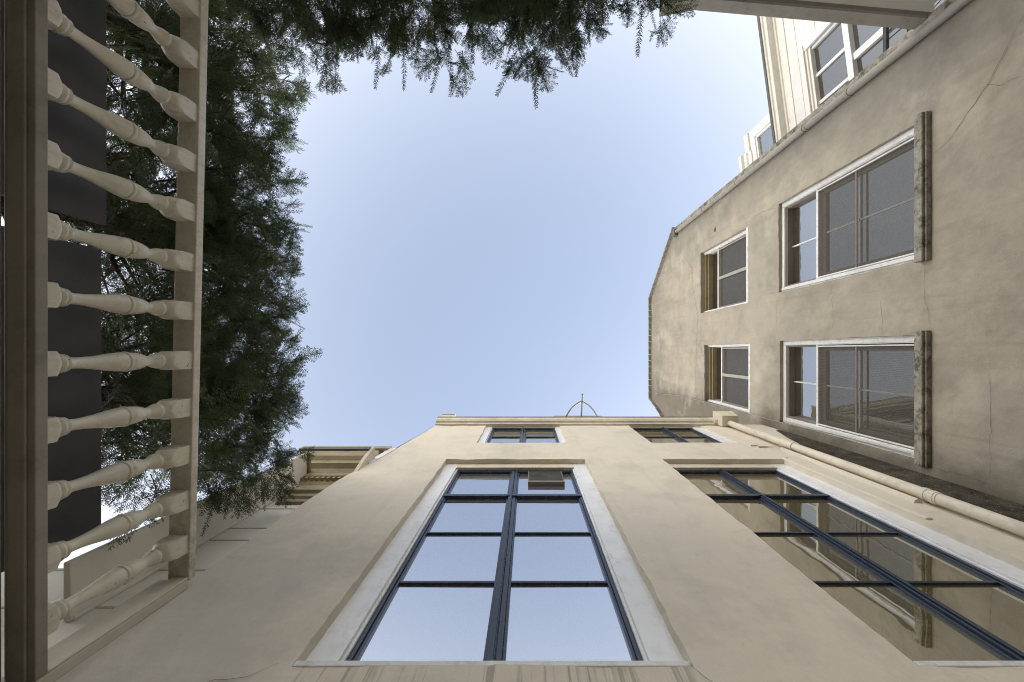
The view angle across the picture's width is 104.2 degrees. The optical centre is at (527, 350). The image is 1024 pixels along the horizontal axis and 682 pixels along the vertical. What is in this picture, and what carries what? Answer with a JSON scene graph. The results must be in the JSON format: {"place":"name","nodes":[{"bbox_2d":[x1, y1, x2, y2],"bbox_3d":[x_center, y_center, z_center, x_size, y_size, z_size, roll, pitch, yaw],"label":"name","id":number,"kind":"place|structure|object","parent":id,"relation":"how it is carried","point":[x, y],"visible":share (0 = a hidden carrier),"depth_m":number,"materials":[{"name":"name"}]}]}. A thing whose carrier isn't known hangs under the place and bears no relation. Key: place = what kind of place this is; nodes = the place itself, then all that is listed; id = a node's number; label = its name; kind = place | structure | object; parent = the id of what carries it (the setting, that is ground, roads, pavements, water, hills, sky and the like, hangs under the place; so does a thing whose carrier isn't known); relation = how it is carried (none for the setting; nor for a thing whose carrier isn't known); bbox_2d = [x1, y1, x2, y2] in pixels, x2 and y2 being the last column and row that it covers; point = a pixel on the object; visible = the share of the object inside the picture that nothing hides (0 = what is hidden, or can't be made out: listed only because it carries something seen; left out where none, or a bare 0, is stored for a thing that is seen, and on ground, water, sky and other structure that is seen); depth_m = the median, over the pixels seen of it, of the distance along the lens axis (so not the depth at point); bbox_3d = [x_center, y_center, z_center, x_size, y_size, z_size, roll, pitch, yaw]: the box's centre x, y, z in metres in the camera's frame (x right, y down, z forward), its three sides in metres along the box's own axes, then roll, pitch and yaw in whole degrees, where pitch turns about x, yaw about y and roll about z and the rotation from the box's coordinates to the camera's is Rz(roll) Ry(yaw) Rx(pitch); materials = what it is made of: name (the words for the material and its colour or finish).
{"place":"outdoors","nodes":[
{"label":"outdoors","id":0,"kind":"place"},
{"bbox_2d":[1,446,391,677],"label":"pale house","id":1,"kind":"structure","parent":0,"point":[325,467],"depth_m":3.07,"materials":[{"name":"beige paint"}]},
{"bbox_2d":[1,0,768,567],"label":"sky","id":2,"kind":"structure","parent":0,"point":[481,253],"materials":[{"name":"blue"}]},
{"bbox_2d":[54,393,1023,681],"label":"cream building","id":3,"kind":"structure","parent":0,"point":[722,547],"depth_m":2.63,"materials":[{"name":"paint"}]},
{"bbox_2d":[292,464,691,666],"bbox_3d":[-0.158,1.480,3.450,1.825,3.440,0.166,0,-90,0],"label":"window","id":4,"kind":"structure","parent":3,"relation":"in","point":[509,564],"depth_m":2.55,"materials":[{"name":"glass"}]},
{"bbox_2d":[478,427,565,442],"bbox_3d":[-0.098,1.463,6.750,1.415,1.460,0.133,0,-90,0],"label":"window","id":5,"kind":"structure","parent":3,"relation":"in","point":[490,434],"depth_m":6.89,"materials":[{"name":"glass"}]},
{"bbox_2d":[631,427,734,442],"bbox_3d":[2.553,1.463,6.750,1.395,1.460,0.133,0,-90,0],"label":"window","id":6,"kind":"structure","parent":3,"relation":"in","point":[652,434],"depth_m":6.89,"materials":[{"name":"glass"}]},
{"bbox_2d":[669,464,1023,667],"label":"window","id":7,"kind":"structure","parent":3,"relation":"in","point":[942,601],"depth_m":2.82,"materials":[{"name":"clear glass"}]},
{"bbox_2d":[648,0,1023,504],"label":"grey building","id":8,"kind":"structure","parent":0,"point":[843,267],"depth_m":5.03,"materials":[{"name":"paint"}]},
{"bbox_2d":[704,227,747,311],"bbox_3d":[4.593,-1.740,9.155,0.305,2.210,1.560,0,-90,0],"label":"window","id":9,"kind":"structure","parent":8,"relation":"in","point":[726,264],"depth_m":9.20,"materials":[{"name":"glass"}]},
{"bbox_2d":[708,344,749,413],"bbox_3d":[4.593,0.562,9.005,0.305,2.070,1.435,0,-90,0],"label":"window","id":10,"kind":"structure","parent":8,"relation":"in","point":[729,364],"depth_m":9.05,"materials":[{"name":"glass"}]},
{"bbox_2d":[659,0,933,29],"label":"canopy roof","id":11,"kind":"structure","parent":8,"relation":"attached to","point":[907,14],"depth_m":4.47,"materials":[{"name":"beige paint"}]},
{"bbox_2d":[782,111,930,291],"bbox_3d":[4.508,-1.820,5.728,0.305,2.685,1.650,0,-90,0],"label":"window","id":12,"kind":"structure","parent":8,"relation":"in","point":[879,215],"depth_m":5.37,"materials":[{"name":"white paint"}]},
{"bbox_2d":[783,330,930,466],"bbox_3d":[4.508,0.530,5.707,0.305,2.645,1.510,0,-90,0],"label":"window","id":13,"kind":"structure","parent":8,"relation":"in","point":[882,391],"depth_m":5.36,"materials":[{"name":"glass"}]},
{"bbox_3d":[5.630,-5.260,4.510,1.540,0.180,3.080,0,-90,0],"label":"landing","id":14,"kind":"object","parent":8,"relation":"attached to","visible":0},
{"bbox_2d":[883,0,934,51],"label":"iron railing","id":15,"kind":"object","parent":14,"relation":"on","point":[886,30],"visible":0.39,"depth_m":6.09,"materials":[{"name":"black metal"}]},
{"bbox_2d":[757,0,944,144],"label":"white house","id":16,"kind":"structure","parent":0,"point":[809,67],"depth_m":9.44,"materials":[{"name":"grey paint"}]},
{"bbox_2d":[738,113,772,171],"bbox_3d":[10.786,-5.601,11.863,6.221,4.726,4.639,-7,-90,0],"label":"white attic","id":17,"kind":"object","parent":16,"relation":"on","point":[758,140],"visible":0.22,"depth_m":13.41,"materials":[{"name":"paint"}]},
{"bbox_2d":[755,123,772,156],"bbox_3d":[7.828,-6.523,12.642,0.279,1.680,1.481,0,-90,0],"label":"window","id":18,"kind":"structure","parent":17,"relation":"in","point":[764,140],"depth_m":13.13,"materials":[{"name":"white paint"}]},
{"bbox_2d":[801,0,944,114],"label":"window","id":19,"kind":"structure","parent":16,"relation":"in","point":[843,51],"depth_m":8.71,"materials":[{"name":"white paint"}]},
{"label":"paving","id":20,"kind":"structure","parent":0,"visible":0},
{"bbox_2d":[0,0,0,681],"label":"retaining wall","id":21,"kind":"structure","parent":20,"relation":"on","point":[0,340],"depth_m":1.61,"materials":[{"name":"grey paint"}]},
{"bbox_2d":[1,226,100,572],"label":"privacy panel","id":22,"kind":"object","parent":21,"relation":"on","point":[74,330],"visible":0.41,"depth_m":1.93,"materials":[{"name":"grey paint"}]},
{"bbox_2d":[1,0,105,224],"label":"privacy panel","id":23,"kind":"object","parent":21,"relation":"on","point":[77,136],"visible":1,"depth_m":1.95,"materials":[{"name":"grey paint"}]},
{"bbox_2d":[1,0,208,681],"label":"balustrade","id":24,"kind":"object","parent":21,"relation":"on","point":[33,155],"visible":1,"depth_m":1.81,"materials":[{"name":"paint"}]},
{"bbox_2d":[218,0,489,97],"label":"yew tree","id":25,"kind":"object","parent":20,"relation":"on","point":[344,25],"visible":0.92,"depth_m":3.61,"materials":[{"name":"green plant"}]},
{"bbox_2d":[446,0,616,109],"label":"yew tree","id":26,"kind":"object","parent":20,"relation":"on","point":[526,16],"visible":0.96,"depth_m":3.52,"materials":[{"name":"green plant"}]},
{"bbox_2d":[600,0,697,57],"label":"yew tree","id":27,"kind":"object","parent":20,"relation":"on","point":[648,4],"visible":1,"depth_m":3.40,"materials":[{"name":"green plant"}]},
{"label":"terrace","id":28,"kind":"structure","parent":0,"visible":0},
{"bbox_2d":[1,48,310,358],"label":"yew tree","id":29,"kind":"object","parent":28,"relation":"on","point":[229,248],"visible":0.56,"depth_m":3.26,"materials":[{"name":"green plant"}]},
{"bbox_2d":[106,0,316,197],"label":"yew tree","id":30,"kind":"object","parent":28,"relation":"on","point":[227,79],"visible":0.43,"depth_m":3.32,"materials":[{"name":"green plant"}]},
{"bbox_2d":[101,269,321,550],"bbox_3d":[-3.213,0.416,3.005,2.276,3.126,2.162,0,-90,0],"label":"yew tree","id":31,"kind":"object","parent":28,"relation":"on","point":[235,384],"visible":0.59,"depth_m":3.22,"materials":[{"name":"green plant"}]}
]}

